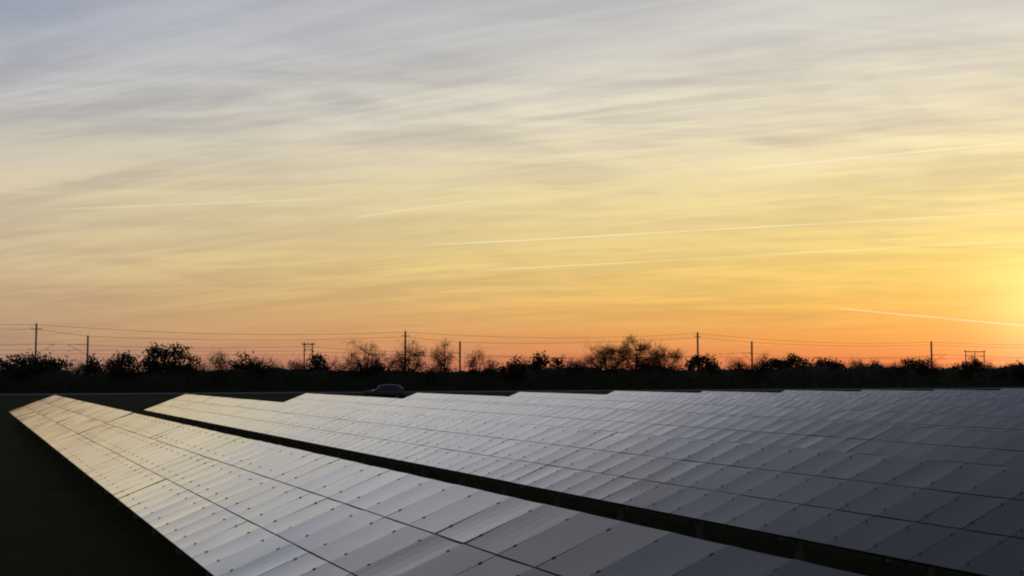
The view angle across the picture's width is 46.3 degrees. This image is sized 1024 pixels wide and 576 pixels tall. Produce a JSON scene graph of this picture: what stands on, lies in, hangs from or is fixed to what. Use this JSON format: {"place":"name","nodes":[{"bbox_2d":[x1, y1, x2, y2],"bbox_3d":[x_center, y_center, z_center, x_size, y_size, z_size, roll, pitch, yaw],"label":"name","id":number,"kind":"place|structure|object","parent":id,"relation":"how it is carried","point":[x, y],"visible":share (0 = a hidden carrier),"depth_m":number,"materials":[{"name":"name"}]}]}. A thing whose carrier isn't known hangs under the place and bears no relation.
{"place":"outdoors","nodes":[
{"label":"outdoors","id":0,"kind":"place"},
{"bbox_2d":[0,387,1023,575],"bbox_3d":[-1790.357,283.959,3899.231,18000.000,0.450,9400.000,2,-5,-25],"label":"ground","id":1,"kind":"structure","parent":0,"point":[60,515],"depth_m":26.22,"materials":[{"name":"black plant"}]},
{"bbox_2d":[0,355,18,373],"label":"tree","id":2,"kind":"object","parent":1,"relation":"on","point":[3,363],"visible":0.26,"depth_m":170.52,"materials":[{"name":"green plant"}]},
{"bbox_2d":[1,349,48,381],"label":"tree","id":3,"kind":"object","parent":1,"relation":"on","point":[24,365],"visible":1,"depth_m":168.42,"materials":[{"name":"green plant"}]},
{"bbox_2d":[31,322,53,359],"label":"overhead line mast","id":4,"kind":"object","parent":1,"relation":"on","point":[36,340],"visible":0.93,"depth_m":191.54,"materials":[{"name":"wood"}]},
{"bbox_2d":[0,324,1022,368],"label":"overhead wires","id":5,"kind":"object","parent":4,"relation":"attached to","point":[467,342],"visible":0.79,"depth_m":219.48,"materials":[{"name":"metal"}]},
{"bbox_2d":[33,352,62,370],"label":"tree","id":6,"kind":"object","parent":1,"relation":"on","point":[49,364],"visible":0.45,"depth_m":172.06,"materials":[{"name":"green plant"}]},
{"bbox_2d":[48,355,75,371],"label":"tree","id":7,"kind":"object","parent":1,"relation":"on","point":[61,364],"visible":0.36,"depth_m":174.00,"materials":[{"name":"green plant"}]},
{"bbox_2d":[68,336,88,367],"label":"overhead line mast","id":8,"kind":"object","parent":1,"relation":"on","point":[87,344],"visible":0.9,"depth_m":194.64,"materials":[{"name":"metal"}]},
{"bbox_2d":[62,359,95,373],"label":"tree","id":9,"kind":"object","parent":1,"relation":"on","point":[77,364],"visible":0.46,"depth_m":174.80,"materials":[{"name":"brown plant"}]},
{"bbox_2d":[81,353,105,374],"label":"tree","id":10,"kind":"object","parent":1,"relation":"on","point":[91,364],"visible":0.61,"depth_m":174.89,"materials":[{"name":"green plant"}]},
{"bbox_2d":[96,356,114,374],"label":"tree","id":11,"kind":"object","parent":1,"relation":"on","point":[104,369],"visible":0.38,"depth_m":175.30,"materials":[{"name":"brown plant"}]},
{"bbox_2d":[97,350,142,378],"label":"tree","id":12,"kind":"object","parent":1,"relation":"on","point":[126,363],"visible":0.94,"depth_m":175.01,"materials":[{"name":"green plant"}]},
{"bbox_2d":[137,342,193,372],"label":"tree","id":13,"kind":"object","parent":1,"relation":"on","point":[157,355],"visible":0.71,"depth_m":178.78,"materials":[{"name":"green plant"}]},
{"bbox_2d":[176,355,201,379],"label":"tree","id":14,"kind":"object","parent":1,"relation":"on","point":[186,368],"visible":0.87,"depth_m":179.18,"materials":[{"name":"brown plant"}]},
{"bbox_2d":[193,360,212,370],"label":"tree","id":15,"kind":"object","parent":1,"relation":"on","point":[200,367],"visible":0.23,"depth_m":182.62,"materials":[{"name":"brown plant"}]},
{"bbox_2d":[203,349,239,383],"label":"tree","id":16,"kind":"object","parent":1,"relation":"on","point":[220,363],"visible":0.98,"depth_m":180.19,"materials":[{"name":"brown plant"}]},
{"bbox_2d":[227,349,258,369],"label":"tree","id":17,"kind":"object","parent":1,"relation":"on","point":[243,360],"visible":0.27,"depth_m":185.44,"materials":[{"name":"green plant"}]},
{"bbox_2d":[239,357,258,369],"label":"tree","id":18,"kind":"object","parent":1,"relation":"on","point":[250,365],"visible":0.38,"depth_m":183.40,"materials":[{"name":"green plant"}]},
{"bbox_2d":[241,360,273,382],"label":"tree","id":19,"kind":"object","parent":1,"relation":"on","point":[257,367],"visible":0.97,"depth_m":182.61,"materials":[{"name":"green plant"}]},
{"bbox_2d":[250,355,290,379],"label":"tree","id":20,"kind":"object","parent":1,"relation":"on","point":[273,363],"visible":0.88,"depth_m":183.58,"materials":[{"name":"green plant"}]},
{"bbox_2d":[282,357,310,378],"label":"tree","id":21,"kind":"object","parent":1,"relation":"on","point":[296,366],"visible":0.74,"depth_m":186.43,"materials":[{"name":"green plant"}]},
{"bbox_2d":[302,341,314,366],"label":"utility pole","id":22,"kind":"object","parent":1,"relation":"on","point":[304,344],"visible":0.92,"depth_m":215.93,"materials":[{"name":"wood"}]},
{"bbox_2d":[304,351,334,370],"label":"tree","id":23,"kind":"object","parent":1,"relation":"on","point":[314,362],"visible":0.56,"depth_m":189.32,"materials":[{"name":"green plant"}]},
{"bbox_2d":[311,354,344,375],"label":"tree","id":24,"kind":"object","parent":1,"relation":"on","point":[332,364],"visible":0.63,"depth_m":189.14,"materials":[{"name":"green plant"}]},
{"bbox_2d":[337,358,362,387],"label":"tree","id":25,"kind":"object","parent":1,"relation":"on","point":[344,369],"visible":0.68,"depth_m":188.81,"materials":[{"name":"green plant"}]},
{"bbox_2d":[341,337,392,377],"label":"tree","id":26,"kind":"object","parent":1,"relation":"on","point":[358,364],"visible":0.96,"depth_m":190.09,"materials":[{"name":"brown plant"}]},
{"bbox_2d":[368,358,391,371],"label":"tree","id":27,"kind":"object","parent":1,"relation":"on","point":[382,367],"visible":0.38,"depth_m":192.85,"materials":[{"name":"green plant"}]},
{"bbox_2d":[362,384,404,397],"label":"parked car","id":28,"kind":"object","parent":1,"relation":"on","point":[390,391],"visible":0.79,"depth_m":122.48,"materials":[{"name":"black paint"}]},
{"bbox_2d":[404,331,405,360],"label":"overhead line mast","id":29,"kind":"object","parent":1,"relation":"on","point":[404,341],"visible":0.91,"depth_m":217.53,"materials":[{"name":"wood"}]},
{"bbox_2d":[385,337,430,374],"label":"tree","id":30,"kind":"object","parent":1,"relation":"on","point":[400,363],"visible":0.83,"depth_m":194.71,"materials":[{"name":"brown plant"}]},
{"bbox_2d":[420,360,443,386],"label":"tree","id":31,"kind":"object","parent":1,"relation":"on","point":[429,372],"visible":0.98,"depth_m":193.75,"materials":[{"name":"green plant"}]},
{"bbox_2d":[9,395,864,575],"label":"solar row","id":32,"kind":"object","parent":1,"relation":"on","point":[213,503],"visible":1,"depth_m":15.73,"materials":[{"name":"grey glass"}]},
{"bbox_2d":[428,338,461,373],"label":"tree","id":33,"kind":"object","parent":1,"relation":"on","point":[444,364],"visible":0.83,"depth_m":197.45,"materials":[{"name":"brown plant"}]},
{"bbox_2d":[448,342,460,370],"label":"overhead line mast","id":34,"kind":"object","parent":1,"relation":"on","point":[459,355],"visible":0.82,"depth_m":221.82,"materials":[{"name":"wood"}]},
{"bbox_2d":[461,345,490,381],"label":"tree","id":35,"kind":"object","parent":1,"relation":"on","point":[472,364],"visible":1,"depth_m":197.69,"materials":[{"name":"brown plant"}]},
{"bbox_2d":[481,356,502,379],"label":"tree","id":36,"kind":"object","parent":1,"relation":"on","point":[490,367],"visible":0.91,"depth_m":199.03,"materials":[{"name":"brown plant"}]},
{"bbox_2d":[0,361,1023,392],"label":"hedge","id":37,"kind":"object","parent":1,"relation":"on","point":[813,376],"visible":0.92,"depth_m":198.97,"materials":[{"name":"black plant"}]},
{"bbox_2d":[495,355,530,386],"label":"tree","id":38,"kind":"object","parent":1,"relation":"on","point":[519,368],"visible":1,"depth_m":199.59,"materials":[{"name":"green plant"}]},
{"bbox_2d":[522,358,535,368],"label":"tree","id":39,"kind":"object","parent":1,"relation":"on","point":[529,366],"visible":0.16,"depth_m":205.15,"materials":[{"name":"green plant"}]},
{"bbox_2d":[521,358,542,371],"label":"tree","id":40,"kind":"object","parent":1,"relation":"on","point":[534,366],"visible":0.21,"depth_m":205.66,"materials":[{"name":"green plant"}]},
{"bbox_2d":[528,350,569,378],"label":"tree","id":41,"kind":"object","parent":1,"relation":"on","point":[538,359],"visible":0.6,"depth_m":205.86,"materials":[{"name":"green plant"}]},
{"bbox_2d":[560,355,588,380],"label":"tree","id":42,"kind":"object","parent":1,"relation":"on","point":[577,367],"visible":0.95,"depth_m":204.89,"materials":[{"name":"green plant"}]},
{"bbox_2d":[144,394,1023,575],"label":"solar row","id":43,"kind":"object","parent":1,"relation":"on","point":[960,517],"visible":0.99,"depth_m":22.43,"materials":[{"name":"grey glass"}]},
{"bbox_2d":[578,339,630,379],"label":"tree","id":44,"kind":"object","parent":1,"relation":"on","point":[602,359],"visible":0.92,"depth_m":209.05,"materials":[{"name":"brown plant"}]},
{"bbox_2d":[607,333,667,375],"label":"tree","id":45,"kind":"object","parent":1,"relation":"on","point":[640,349],"visible":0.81,"depth_m":212.12,"materials":[{"name":"green plant"}]},
{"bbox_2d":[634,359,652,370],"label":"tree","id":46,"kind":"object","parent":1,"relation":"on","point":[644,360],"visible":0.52,"depth_m":213.32,"materials":[{"name":"green plant"}]},
{"bbox_2d":[284,393,1023,467],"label":"solar row","id":47,"kind":"object","parent":1,"relation":"on","point":[1001,448],"visible":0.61,"depth_m":37.32,"materials":[{"name":"grey glass"}]},
{"bbox_2d":[643,344,686,376],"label":"tree","id":48,"kind":"object","parent":1,"relation":"on","point":[676,356],"visible":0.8,"depth_m":214.88,"materials":[{"name":"brown plant"}]},
{"bbox_2d":[694,331,700,355],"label":"overhead line mast","id":49,"kind":"object","parent":1,"relation":"on","point":[697,336],"visible":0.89,"depth_m":243.62,"materials":[{"name":"wood"}]},
{"bbox_2d":[680,352,721,375],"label":"tree","id":50,"kind":"object","parent":1,"relation":"on","point":[696,361],"visible":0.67,"depth_m":218.60,"materials":[{"name":"green plant"}]},
{"bbox_2d":[403,393,1023,432],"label":"solar row","id":51,"kind":"object","parent":1,"relation":"on","point":[984,422],"visible":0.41,"depth_m":50.65,"materials":[{"name":"grey glass"}]},
{"bbox_2d":[720,352,748,375],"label":"tree","id":52,"kind":"object","parent":1,"relation":"on","point":[736,364],"visible":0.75,"depth_m":221.06,"materials":[{"name":"green plant"}]},
{"bbox_2d":[742,341,752,367],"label":"overhead line mast","id":53,"kind":"object","parent":1,"relation":"on","point":[751,359],"visible":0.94,"depth_m":249.06,"materials":[{"name":"wood"}]},
{"bbox_2d":[743,360,770,388],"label":"tree","id":54,"kind":"object","parent":1,"relation":"on","point":[753,370],"visible":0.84,"depth_m":220.19,"materials":[{"name":"green plant"}]},
{"bbox_2d":[752,352,773,373],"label":"tree","id":55,"kind":"object","parent":1,"relation":"on","point":[763,363],"visible":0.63,"depth_m":223.36,"materials":[{"name":"black plant"}]},
{"bbox_2d":[510,392,1023,416],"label":"solar row","id":56,"kind":"object","parent":1,"relation":"on","point":[963,410],"visible":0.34,"depth_m":62.79,"materials":[{"name":"grey glass"}]},
{"bbox_2d":[756,357,789,375],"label":"tree","id":57,"kind":"object","parent":1,"relation":"on","point":[776,363],"visible":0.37,"depth_m":225.36,"materials":[{"name":"black plant"}]},
{"bbox_2d":[776,353,815,368],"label":"tree","id":58,"kind":"object","parent":1,"relation":"on","point":[792,359],"visible":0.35,"depth_m":228.21,"materials":[{"name":"black plant"}]},
{"bbox_2d":[607,391,1023,407],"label":"solar row","id":59,"kind":"object","parent":1,"relation":"on","point":[992,403],"visible":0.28,"depth_m":73.46,"materials":[{"name":"grey glass"}]},
{"bbox_2d":[811,356,848,377],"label":"tree","id":60,"kind":"object","parent":1,"relation":"on","point":[836,365],"visible":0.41,"depth_m":231.19,"materials":[{"name":"black plant"}]},
{"bbox_2d":[831,359,849,373],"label":"tree","id":61,"kind":"object","parent":1,"relation":"on","point":[842,365],"visible":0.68,"depth_m":230.85,"materials":[{"name":"black plant"}]},
{"bbox_2d":[847,356,868,367],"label":"tree","id":62,"kind":"object","parent":1,"relation":"on","point":[856,362],"visible":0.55,"depth_m":233.88,"materials":[{"name":"black plant"}]},
{"bbox_2d":[700,391,1023,400],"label":"solar row","id":63,"kind":"object","parent":1,"relation":"on","point":[921,397],"visible":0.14,"depth_m":83.14,"materials":[{"name":"grey glass"}]},
{"bbox_2d":[874,361,892,375],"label":"tree","id":64,"kind":"object","parent":1,"relation":"on","point":[885,367],"visible":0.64,"depth_m":233.43,"materials":[{"name":"black plant"}]},
{"bbox_2d":[884,358,911,378],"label":"tree","id":65,"kind":"object","parent":1,"relation":"on","point":[904,367],"visible":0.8,"depth_m":234.98,"materials":[{"name":"black plant"}]},
{"bbox_2d":[781,390,1023,397],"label":"solar row","id":66,"kind":"object","parent":1,"relation":"on","point":[914,394],"visible":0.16,"depth_m":92.78,"materials":[{"name":"grey glass"}]},
{"bbox_2d":[899,356,932,376],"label":"tree","id":67,"kind":"object","parent":1,"relation":"on","point":[912,362],"visible":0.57,"depth_m":239.05,"materials":[{"name":"black plant"}]},
{"bbox_2d":[918,355,943,380],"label":"tree","id":68,"kind":"object","parent":1,"relation":"on","point":[932,366],"visible":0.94,"depth_m":238.21,"materials":[{"name":"black plant"}]},
{"bbox_2d":[930,341,944,364],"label":"overhead line mast","id":69,"kind":"object","parent":1,"relation":"on","point":[933,354],"visible":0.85,"depth_m":269.52,"materials":[{"name":"metal"}]},
{"bbox_2d":[861,390,1023,394],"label":"solar row","id":70,"kind":"object","parent":1,"relation":"on","point":[1014,393],"visible":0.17,"depth_m":100.91,"materials":[{"name":"grey glass"}]},
{"bbox_2d":[952,361,975,380],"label":"tree","id":71,"kind":"object","parent":1,"relation":"on","point":[965,370],"visible":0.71,"depth_m":242.24,"materials":[{"name":"black plant"}]},
{"bbox_2d":[961,355,986,376],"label":"tree","id":72,"kind":"object","parent":1,"relation":"on","point":[975,363],"visible":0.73,"depth_m":243.22,"materials":[{"name":"black plant"}]},
{"bbox_2d":[964,350,985,365],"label":"utility pole","id":73,"kind":"object","parent":1,"relation":"on","point":[965,351],"visible":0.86,"depth_m":282.98,"materials":[{"name":"metal"}]},
{"bbox_2d":[933,389,1023,391],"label":"solar row","id":74,"kind":"object","parent":1,"relation":"on","point":[979,390],"visible":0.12,"depth_m":108.83,"materials":[{"name":"grey glass"}]},
{"bbox_2d":[975,360,998,372],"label":"tree","id":75,"kind":"object","parent":1,"relation":"on","point":[991,365],"visible":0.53,"depth_m":245.94,"materials":[{"name":"black plant"}]},
{"bbox_2d":[986,365,1010,382],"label":"tree","id":76,"kind":"object","parent":1,"relation":"on","point":[1003,374],"visible":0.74,"depth_m":244.91,"materials":[{"name":"black plant"}]},
{"bbox_2d":[1000,388,1023,390],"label":"solar row","id":77,"kind":"object","parent":1,"relation":"on","point":[1012,389],"visible":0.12,"depth_m":116.48,"materials":[{"name":"grey glass"}]},
{"bbox_2d":[1006,362,1023,382],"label":"tree","id":78,"kind":"object","parent":1,"relation":"on","point":[1019,365],"visible":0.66,"depth_m":247.74,"materials":[{"name":"black plant"}]},
{"bbox_2d":[1008,359,1023,377],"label":"tree","id":79,"kind":"object","parent":1,"relation":"on","point":[1022,366],"visible":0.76,"depth_m":247.36,"materials":[{"name":"black plant"}]},
{"bbox_2d":[0,387,1023,394],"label":"track road","id":80,"kind":"structure","parent":0,"point":[479,391],"depth_m":185.86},
{"bbox_2d":[0,0,1023,372],"label":"sky","id":81,"kind":"structure","parent":0,"point":[848,175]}
]}

